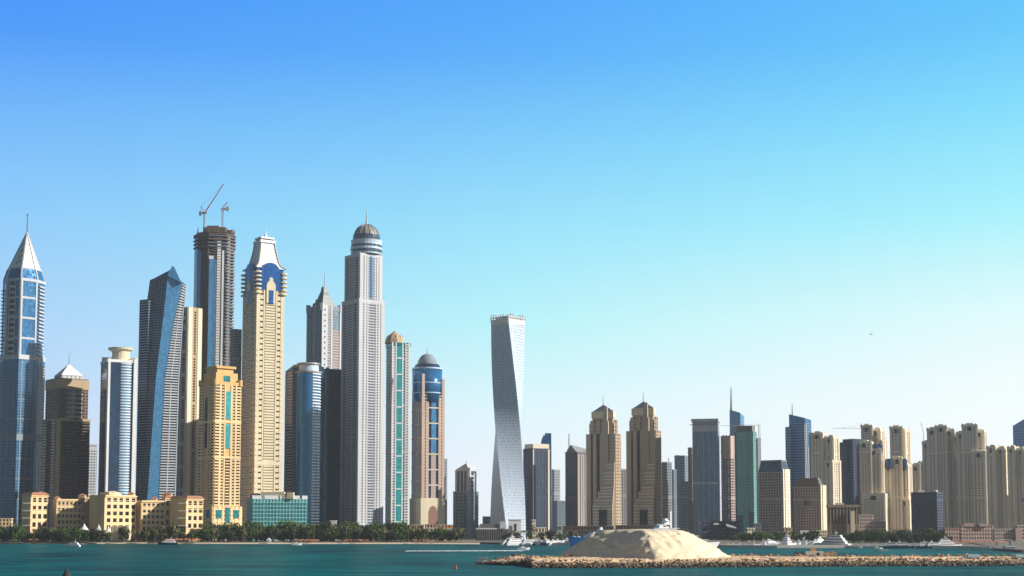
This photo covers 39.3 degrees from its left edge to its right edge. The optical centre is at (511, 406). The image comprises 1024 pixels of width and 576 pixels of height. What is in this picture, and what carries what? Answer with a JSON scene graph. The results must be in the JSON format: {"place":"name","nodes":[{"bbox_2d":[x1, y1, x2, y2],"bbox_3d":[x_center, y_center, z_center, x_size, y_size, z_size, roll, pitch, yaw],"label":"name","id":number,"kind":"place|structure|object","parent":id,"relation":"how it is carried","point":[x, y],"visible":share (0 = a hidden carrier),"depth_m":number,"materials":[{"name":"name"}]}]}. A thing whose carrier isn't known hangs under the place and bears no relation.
{"place":"outdoors","nodes":[
{"label":"outdoors","id":0,"kind":"place"},
{"bbox_2d":[0,518,12,540],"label":"building","id":1,"kind":"structure","parent":0,"point":[5,523],"depth_m":1572.98,"materials":[{"name":"beige concrete"}]},
{"bbox_2d":[0,214,45,538],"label":"skyscraper","id":2,"kind":"structure","parent":0,"point":[22,375],"depth_m":1788.34,"materials":[{"name":"blue glass"}]},
{"bbox_2d":[40,353,90,539],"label":"apartment tower","id":3,"kind":"structure","parent":0,"point":[65,443],"depth_m":1708.73,"materials":[{"name":"brown glass"}]},
{"bbox_2d":[88,444,97,496],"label":"apartment tower","id":4,"kind":"structure","parent":0,"point":[92,482],"depth_m":2293.81,"materials":[{"name":"white concrete"}]},
{"bbox_2d":[98,347,136,494],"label":"skyscraper","id":5,"kind":"structure","parent":0,"point":[117,426],"depth_m":1670.55,"materials":[{"name":"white glass"}]},
{"bbox_2d":[135,266,185,539],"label":"skyscraper","id":6,"kind":"structure","parent":0,"point":[161,313],"depth_m":1758.34,"materials":[{"name":"blue glass"}]},
{"bbox_2d":[177,307,201,495],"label":"apartment tower","id":7,"kind":"structure","parent":0,"point":[191,360],"depth_m":1847.98,"materials":[{"name":"beige concrete"}]},
{"bbox_2d":[197,365,242,539],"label":"apartment tower","id":8,"kind":"structure","parent":0,"point":[219,446],"depth_m":1688.39,"materials":[{"name":"stone"}]},
{"bbox_2d":[230,329,241,379],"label":"office tower","id":9,"kind":"structure","parent":0,"point":[235,347],"depth_m":1808.00,"materials":[{"name":"glass"}]},
{"bbox_2d":[0,541,479,543],"bbox_3d":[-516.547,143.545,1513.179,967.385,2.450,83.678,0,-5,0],"label":"beach","id":10,"kind":"structure","parent":0,"point":[131,542],"depth_m":1504.83,"materials":[{"name":"beige sand"}]},
{"bbox_2d":[53,530,62,541],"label":"broadleaf tree","id":11,"kind":"object","parent":10,"relation":"on","point":[58,535],"visible":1,"depth_m":1493.65,"materials":[{"name":"green plant"}]},
{"bbox_2d":[62,527,77,541],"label":"broadleaf tree","id":12,"kind":"object","parent":10,"relation":"on","point":[67,533],"visible":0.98,"depth_m":1493.88,"materials":[{"name":"green plant"}]},
{"bbox_2d":[72,528,86,541],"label":"broadleaf tree","id":13,"kind":"object","parent":10,"relation":"on","point":[78,537],"visible":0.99,"depth_m":1495.38,"materials":[{"name":"green plant"}]},
{"bbox_2d":[83,531,95,541],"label":"broadleaf tree","id":14,"kind":"object","parent":10,"relation":"on","point":[91,537],"visible":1,"depth_m":1496.49,"materials":[{"name":"green plant"}]},
{"bbox_2d":[93,528,105,541],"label":"broadleaf tree","id":15,"kind":"object","parent":10,"relation":"on","point":[99,533],"visible":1,"depth_m":1494.26,"materials":[{"name":"green plant"}]},
{"bbox_2d":[118,525,129,541],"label":"broadleaf tree","id":16,"kind":"object","parent":10,"relation":"on","point":[120,531],"visible":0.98,"depth_m":1514.81,"materials":[{"name":"green plant"}]},
{"bbox_2d":[197,528,212,541],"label":"broadleaf tree","id":17,"kind":"object","parent":10,"relation":"on","point":[206,533],"visible":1,"depth_m":1512.21,"materials":[{"name":"green plant"}]},
{"bbox_2d":[240,227,286,524],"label":"skyscraper","id":18,"kind":"structure","parent":0,"point":[263,295],"depth_m":1774.78,"materials":[{"name":"beige concrete"}]},
{"bbox_2d":[246,492,307,540],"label":"hotel building","id":19,"kind":"structure","parent":0,"point":[267,508],"depth_m":1613.44,"materials":[{"name":"teal glass"}]},
{"bbox_2d":[284,362,323,525],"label":"office tower","id":20,"kind":"structure","parent":0,"point":[303,429],"depth_m":1795.00,"materials":[{"name":"blue glass"}]},
{"bbox_2d":[306,273,341,369],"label":"skyscraper","id":21,"kind":"structure","parent":0,"point":[323,336],"depth_m":2004.04,"materials":[{"name":"concrete"}]},
{"bbox_2d":[322,367,340,537],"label":"office tower","id":22,"kind":"structure","parent":0,"point":[331,442],"depth_m":1912.49,"materials":[{"name":"grey glass"}]},
{"bbox_2d":[340,211,384,527],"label":"skyscraper","id":23,"kind":"structure","parent":0,"point":[362,409],"depth_m":1894.78,"materials":[{"name":"grey glass"}]},
{"bbox_2d":[385,331,410,524],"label":"apartment tower","id":24,"kind":"structure","parent":0,"point":[397,480],"depth_m":1805.03,"materials":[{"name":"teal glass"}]},
{"bbox_2d":[409,348,444,528],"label":"skyscraper","id":25,"kind":"structure","parent":0,"point":[427,502],"depth_m":1819.18,"materials":[{"name":"pink stone"}]},
{"bbox_2d":[424,524,437,540],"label":"building","id":26,"kind":"structure","parent":0,"point":[430,527],"depth_m":1631.00,"materials":[{"name":"beige concrete"}]},
{"bbox_2d":[444,458,447,524],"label":"office tower","id":27,"kind":"structure","parent":0,"point":[445,478],"depth_m":1895.28,"materials":[{"name":"stone"}]},
{"bbox_2d":[453,460,478,538],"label":"office tower","id":28,"kind":"structure","parent":0,"point":[465,505],"depth_m":1867.89,"materials":[{"name":"stone"}]},
{"bbox_2d":[490,313,525,539],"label":"twisted tower","id":29,"kind":"structure","parent":0,"point":[507,361],"depth_m":1740.77,"materials":[{"name":"metal"}]},
{"bbox_2d":[0,544,1023,575],"bbox_3d":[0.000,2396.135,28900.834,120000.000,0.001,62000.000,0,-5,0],"label":"water","id":30,"kind":"structure","parent":0,"point":[232,560],"depth_m":760.50,"materials":[{"name":"teal liquid"}]},
{"bbox_2d":[157,537,177,544],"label":"motor boat","id":31,"kind":"object","parent":30,"relation":"on","point":[169,542],"visible":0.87,"depth_m":1420.04,"materials":[{"name":"white plastic"}]},
{"bbox_2d":[505,538,522,544],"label":"motor yacht","id":32,"kind":"object","parent":30,"relation":"on","point":[514,541],"visible":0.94,"depth_m":1391.87,"materials":[{"name":"white plastic"}]},
{"bbox_2d":[568,527,602,546],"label":"motor yacht","id":33,"kind":"object","parent":30,"relation":"on","point":[573,541],"visible":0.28,"depth_m":1165.65,"materials":[{"name":"plastic"}]},
{"bbox_2d":[652,518,719,546],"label":"superyacht","id":34,"kind":"object","parent":30,"relation":"on","point":[664,524],"visible":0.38,"depth_m":1147.74,"materials":[{"name":"white"}]},
{"bbox_2d":[492,556,1023,567],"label":"breakwater","id":35,"kind":"object","parent":30,"relation":"in","point":[732,558],"visible":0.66,"depth_m":702.37,"materials":[{"name":"stone"}]},
{"bbox_2d":[475,553,1013,563],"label":"armour rocks","id":36,"kind":"object","parent":35,"relation":"on","point":[751,554],"visible":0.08,"depth_m":751.46,"materials":[{"name":"stone"}]},
{"bbox_2d":[476,557,1017,561],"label":"scattered rocks","id":37,"kind":"object","parent":35,"relation":"on","point":[773,559],"visible":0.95,"depth_m":689.24,"materials":[{"name":"stone"}]},
{"bbox_2d":[475,560,1023,567],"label":"armour rocks","id":38,"kind":"object","parent":35,"relation":"on","point":[684,563],"visible":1,"depth_m":682.92,"materials":[{"name":"stone"}]},
{"bbox_2d":[805,549,836,555],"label":"site shed","id":39,"kind":"structure","parent":35,"relation":"on","point":[815,552],"depth_m":758.80,"materials":[{"name":"beige metal"}]},
{"bbox_2d":[815,532,850,544],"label":"motor yacht","id":40,"kind":"object","parent":30,"relation":"on","point":[835,539],"visible":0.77,"depth_m":1245.15,"materials":[{"name":"white plastic"}]},
{"bbox_2d":[938,535,961,545],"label":"motor yacht","id":41,"kind":"object","parent":30,"relation":"on","point":[945,542],"visible":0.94,"depth_m":1214.44,"materials":[{"name":"white plastic"}]},
{"bbox_2d":[0,525,1023,551],"bbox_3d":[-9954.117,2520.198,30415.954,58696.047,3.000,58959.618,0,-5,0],"label":"land","id":42,"kind":"structure","parent":0,"point":[1018,548],"depth_m":1500.32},
{"bbox_2d":[0,530,10,541],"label":"broadleaf tree","id":43,"kind":"object","parent":42,"relation":"on","point":[3,535],"visible":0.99,"depth_m":1513.43,"materials":[{"name":"green plant"}]},
{"bbox_2d":[7,523,24,541],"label":"broadleaf tree","id":44,"kind":"object","parent":42,"relation":"on","point":[14,534],"visible":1,"depth_m":1508.58,"materials":[{"name":"green plant"}]},
{"bbox_2d":[37,526,50,541],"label":"broadleaf tree","id":45,"kind":"object","parent":42,"relation":"on","point":[43,535],"visible":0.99,"depth_m":1524.17,"materials":[{"name":"green plant"}]},
{"bbox_2d":[21,491,203,541],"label":"beach hotel","id":46,"kind":"structure","parent":42,"relation":"on","point":[114,510],"depth_m":1541.34,"materials":[{"name":"beige concrete"}]},
{"bbox_2d":[193,226,235,379],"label":"unfinished tower","id":47,"kind":"structure","parent":42,"relation":"on","point":[214,248],"depth_m":1904.62,"materials":[{"name":"grey concrete"}]},
{"bbox_2d":[199,184,223,228],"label":"tower crane","id":48,"kind":"object","parent":47,"relation":"on","point":[203,212],"visible":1,"depth_m":1922.30,"materials":[{"name":"grey metal"}]},
{"bbox_2d":[217,523,228,541],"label":"broadleaf tree","id":49,"kind":"object","parent":42,"relation":"on","point":[224,530],"visible":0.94,"depth_m":1525.07,"materials":[{"name":"green plant"}]},
{"bbox_2d":[235,524,254,540],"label":"broadleaf tree","id":50,"kind":"object","parent":42,"relation":"on","point":[246,531],"visible":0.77,"depth_m":1519.54,"materials":[{"name":"green plant"}]},
{"bbox_2d":[265,524,280,541],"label":"broadleaf tree","id":51,"kind":"object","parent":42,"relation":"on","point":[270,530],"visible":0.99,"depth_m":1515.11,"materials":[{"name":"green plant"}]},
{"bbox_2d":[278,528,290,541],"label":"broadleaf tree","id":52,"kind":"object","parent":42,"relation":"on","point":[285,533],"visible":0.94,"depth_m":1530.41,"materials":[{"name":"green plant"}]},
{"bbox_2d":[276,520,294,539],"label":"broadleaf tree","id":53,"kind":"object","parent":42,"relation":"on","point":[280,523],"visible":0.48,"depth_m":1547.99,"materials":[{"name":"green plant"}]},
{"bbox_2d":[287,519,308,540],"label":"broadleaf tree","id":54,"kind":"object","parent":42,"relation":"on","point":[294,524],"visible":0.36,"depth_m":1548.04,"materials":[{"name":"green plant"}]},
{"bbox_2d":[293,523,311,541],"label":"broadleaf tree","id":55,"kind":"object","parent":42,"relation":"on","point":[299,529],"visible":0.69,"depth_m":1526.95,"materials":[{"name":"green plant"}]},
{"bbox_2d":[305,525,316,541],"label":"broadleaf tree","id":56,"kind":"object","parent":42,"relation":"on","point":[313,529],"visible":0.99,"depth_m":1509.33,"materials":[{"name":"green plant"}]},
{"bbox_2d":[317,526,326,541],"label":"broadleaf tree","id":57,"kind":"object","parent":42,"relation":"on","point":[322,531],"visible":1,"depth_m":1515.79,"materials":[{"name":"green plant"}]},
{"bbox_2d":[365,529,379,541],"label":"broadleaf tree","id":58,"kind":"object","parent":42,"relation":"on","point":[369,533],"visible":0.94,"depth_m":1516.97,"materials":[{"name":"green plant"}]},
{"bbox_2d":[417,528,428,541],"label":"broadleaf tree","id":59,"kind":"object","parent":42,"relation":"on","point":[424,534],"visible":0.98,"depth_m":1511.91,"materials":[{"name":"green plant"}]},
{"bbox_2d":[432,527,447,541],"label":"broadleaf tree","id":60,"kind":"object","parent":42,"relation":"on","point":[437,531],"visible":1,"depth_m":1519.61,"materials":[{"name":"green plant"}]},
{"bbox_2d":[476,522,508,540],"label":"building","id":61,"kind":"structure","parent":42,"relation":"on","point":[489,532],"depth_m":1631.77,"materials":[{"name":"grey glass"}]},
{"bbox_2d":[691,418,720,537],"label":"office tower","id":62,"kind":"structure","parent":42,"relation":"on","point":[706,464],"depth_m":1803.46,"materials":[{"name":"glass"}]},
{"bbox_2d":[840,439,861,514],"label":"office tower","id":63,"kind":"structure","parent":42,"relation":"on","point":[849,458],"depth_m":1940.88,"materials":[{"name":"blue glass"}]},
{"bbox_2d":[858,440,888,531],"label":"apartment tower","id":64,"kind":"structure","parent":42,"relation":"on","point":[873,497],"depth_m":1937.48,"materials":[{"name":"beige concrete"}]},
{"bbox_2d":[870,529,884,542],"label":"broadleaf tree","id":65,"kind":"object","parent":42,"relation":"on","point":[875,535],"visible":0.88,"depth_m":1420.62,"materials":[{"name":"green plant"}]},
{"bbox_2d":[913,532,924,542],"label":"broadleaf tree","id":66,"kind":"object","parent":42,"relation":"on","point":[918,538],"visible":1,"depth_m":1414.26,"materials":[{"name":"green plant"}]},
{"bbox_2d":[0,0,1023,524],"label":"sky","id":67,"kind":"structure","parent":0,"point":[682,205],"materials":[{"name":"blue"}]},
{"bbox_2d":[508,519,521,538],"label":"building","id":68,"kind":"structure","parent":0,"point":[514,524],"depth_m":1681.13,"materials":[{"name":"stone"}]},
{"bbox_2d":[523,444,550,538],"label":"office tower","id":69,"kind":"structure","parent":0,"point":[537,471],"depth_m":1827.15,"materials":[{"name":"glass"}]},
{"bbox_2d":[541,433,551,529],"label":"office tower","id":70,"kind":"structure","parent":0,"point":[546,438],"depth_m":1997.66,"materials":[{"name":"blue glass"}]},
{"bbox_2d":[551,469,559,524],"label":"apartment tower","id":71,"kind":"structure","parent":0,"point":[555,483],"depth_m":2890.78,"materials":[{"name":"concrete"}]},
{"bbox_2d":[552,500,565,536],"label":"office building","id":72,"kind":"structure","parent":0,"point":[558,513],"depth_m":2185.18,"materials":[{"name":"glass"}]},
{"bbox_2d":[565,445,585,525],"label":"office tower","id":73,"kind":"structure","parent":0,"point":[575,482],"depth_m":1889.83,"materials":[{"name":"stone"}]},
{"bbox_2d":[563,526,613,539],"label":"building","id":74,"kind":"structure","parent":0,"point":[582,531],"depth_m":1712.30,"materials":[{"name":"grey concrete"}]},
{"bbox_2d":[586,403,621,529],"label":"stepped tower","id":75,"kind":"structure","parent":0,"point":[603,476],"depth_m":1786.10,"materials":[{"name":"beige concrete"}]},
{"bbox_2d":[621,469,626,524],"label":"apartment tower","id":76,"kind":"structure","parent":0,"point":[624,499],"depth_m":2288.50,"materials":[{"name":"grey concrete"}]},
{"bbox_2d":[615,525,654,529],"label":"building","id":77,"kind":"structure","parent":0,"point":[618,527],"depth_m":1692.57,"materials":[{"name":"grey concrete"}]},
{"bbox_2d":[626,396,661,524],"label":"stepped tower","id":78,"kind":"structure","parent":0,"point":[643,471],"depth_m":1841.05,"materials":[{"name":"brown concrete"}]},
{"bbox_2d":[558,529,731,559],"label":"sand mound","id":79,"kind":"object","parent":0,"point":[650,544],"visible":0.96,"depth_m":719.46,"materials":[{"name":"beige sand"}]},
{"bbox_2d":[661,458,672,527],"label":"office tower","id":80,"kind":"structure","parent":0,"point":[666,467],"depth_m":1942.79,"materials":[{"name":"stone"}]},
{"bbox_2d":[672,469,676,528],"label":"apartment tower","id":81,"kind":"structure","parent":0,"point":[674,499],"depth_m":2093.41,"materials":[{"name":"concrete"}]},
{"bbox_2d":[674,455,687,529],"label":"office tower","id":82,"kind":"structure","parent":0,"point":[681,464],"depth_m":2240.06,"materials":[{"name":"metal"}]},
{"bbox_2d":[680,481,688,532],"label":"apartment tower","id":83,"kind":"structure","parent":0,"point":[684,506],"depth_m":2039.20,"materials":[{"name":"grey glass"}]},
{"bbox_2d":[688,447,692,533],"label":"apartment tower","id":84,"kind":"structure","parent":0,"point":[690,480],"depth_m":1875.00,"materials":[{"name":"grey glass"}]},
{"bbox_2d":[699,521,738,539],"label":"building","id":85,"kind":"structure","parent":0,"point":[716,530],"depth_m":1691.93,"materials":[{"name":"grey glass"}]},
{"bbox_2d":[720,435,735,520],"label":"unfinished tower","id":86,"kind":"structure","parent":0,"point":[728,510],"depth_m":1893.72,"materials":[{"name":"brown concrete"}]},
{"bbox_2d":[729,390,743,514],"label":"skyscraper","id":87,"kind":"structure","parent":0,"point":[736,418],"depth_m":2501.20,"materials":[{"name":"blue glass"}]},
{"bbox_2d":[734,426,760,533],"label":"office tower","id":88,"kind":"structure","parent":0,"point":[747,452],"depth_m":1792.69,"materials":[{"name":"green glass"}]},
{"bbox_2d":[553,543,986,548],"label":"quay","id":89,"kind":"structure","parent":0,"point":[813,546],"depth_m":1227.51,"materials":[{"name":"grey concrete"}]},
{"bbox_2d":[758,460,790,539],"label":"apartment tower","id":90,"kind":"structure","parent":0,"point":[774,509],"depth_m":1688.96,"materials":[{"name":"beige concrete"}]},
{"bbox_2d":[785,407,811,530],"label":"skyscraper","id":91,"kind":"structure","parent":0,"point":[798,443],"depth_m":1893.91,"materials":[{"name":"blue glass"}]},
{"bbox_2d":[793,478,826,539],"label":"apartment tower","id":92,"kind":"structure","parent":0,"point":[810,504],"depth_m":1708.49,"materials":[{"name":"beige concrete"}]},
{"bbox_2d":[810,431,841,535],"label":"apartment tower","id":93,"kind":"structure","parent":0,"point":[825,461],"depth_m":1846.60,"materials":[{"name":"beige concrete"}]},
{"bbox_2d":[826,503,859,540],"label":"hotel building","id":94,"kind":"structure","parent":0,"point":[843,519],"depth_m":1632.49,"materials":[{"name":"beige concrete"}]},
{"bbox_2d":[858,515,873,531],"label":"office building","id":95,"kind":"structure","parent":0,"point":[866,522],"depth_m":1641.77,"materials":[{"name":"beige concrete"}]},
{"bbox_2d":[860,424,887,492],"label":"apartment tower","id":96,"kind":"structure","parent":0,"point":[876,435],"depth_m":2102.89,"materials":[{"name":"beige concrete"}]},
{"bbox_2d":[874,521,885,531],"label":"building","id":97,"kind":"structure","parent":0,"point":[879,525],"depth_m":1651.07,"materials":[{"name":"brown concrete"}]},
{"bbox_2d":[884,456,912,532],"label":"apartment tower","id":98,"kind":"structure","parent":0,"point":[898,482],"depth_m":1949.14,"materials":[{"name":"beige concrete"}]},
{"bbox_2d":[889,425,910,463],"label":"apartment tower","id":99,"kind":"structure","parent":0,"point":[900,440],"depth_m":2075.51,"materials":[{"name":"beige concrete"}]},
{"bbox_2d":[911,461,922,491],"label":"apartment tower","id":100,"kind":"structure","parent":0,"point":[917,473],"depth_m":1990.35,"materials":[{"name":"beige concrete"}]},
{"bbox_2d":[911,490,943,532],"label":"office building","id":101,"kind":"structure","parent":0,"point":[926,509],"depth_m":1637.73,"materials":[{"name":"grey glass"}]},
{"bbox_2d":[922,424,958,527],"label":"apartment tower","id":102,"kind":"structure","parent":0,"point":[939,457],"depth_m":1890.98,"materials":[{"name":"beige concrete"}]},
{"bbox_2d":[942,528,959,540],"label":"building","id":103,"kind":"structure","parent":0,"point":[954,533],"depth_m":1630.84,"materials":[{"name":"brown concrete"}]},
{"bbox_2d":[956,423,987,527],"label":"apartment tower","id":104,"kind":"structure","parent":0,"point":[971,441],"depth_m":1870.82,"materials":[{"name":"beige concrete"}]},
{"bbox_2d":[959,523,993,540],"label":"hotel building","id":105,"kind":"structure","parent":0,"point":[973,532],"depth_m":1611.77,"materials":[{"name":"brown concrete"}]},
{"bbox_2d":[986,445,1008,528],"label":"apartment tower","id":106,"kind":"structure","parent":0,"point":[997,487],"depth_m":1815.15,"materials":[{"name":"beige concrete"}]},
{"bbox_2d":[992,528,1021,540],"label":"hotel building","id":107,"kind":"structure","parent":0,"point":[1014,534],"depth_m":1590.80,"materials":[{"name":"brown concrete"}]},
{"bbox_2d":[1007,445,1023,528],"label":"apartment tower","id":108,"kind":"structure","parent":0,"point":[1015,458],"depth_m":1796.91,"materials":[{"name":"beige concrete"}]},
{"bbox_2d":[1013,419,1023,447],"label":"skyscraper","id":109,"kind":"structure","parent":0,"point":[1018,434],"depth_m":2299.06,"materials":[{"name":"blue glass"}]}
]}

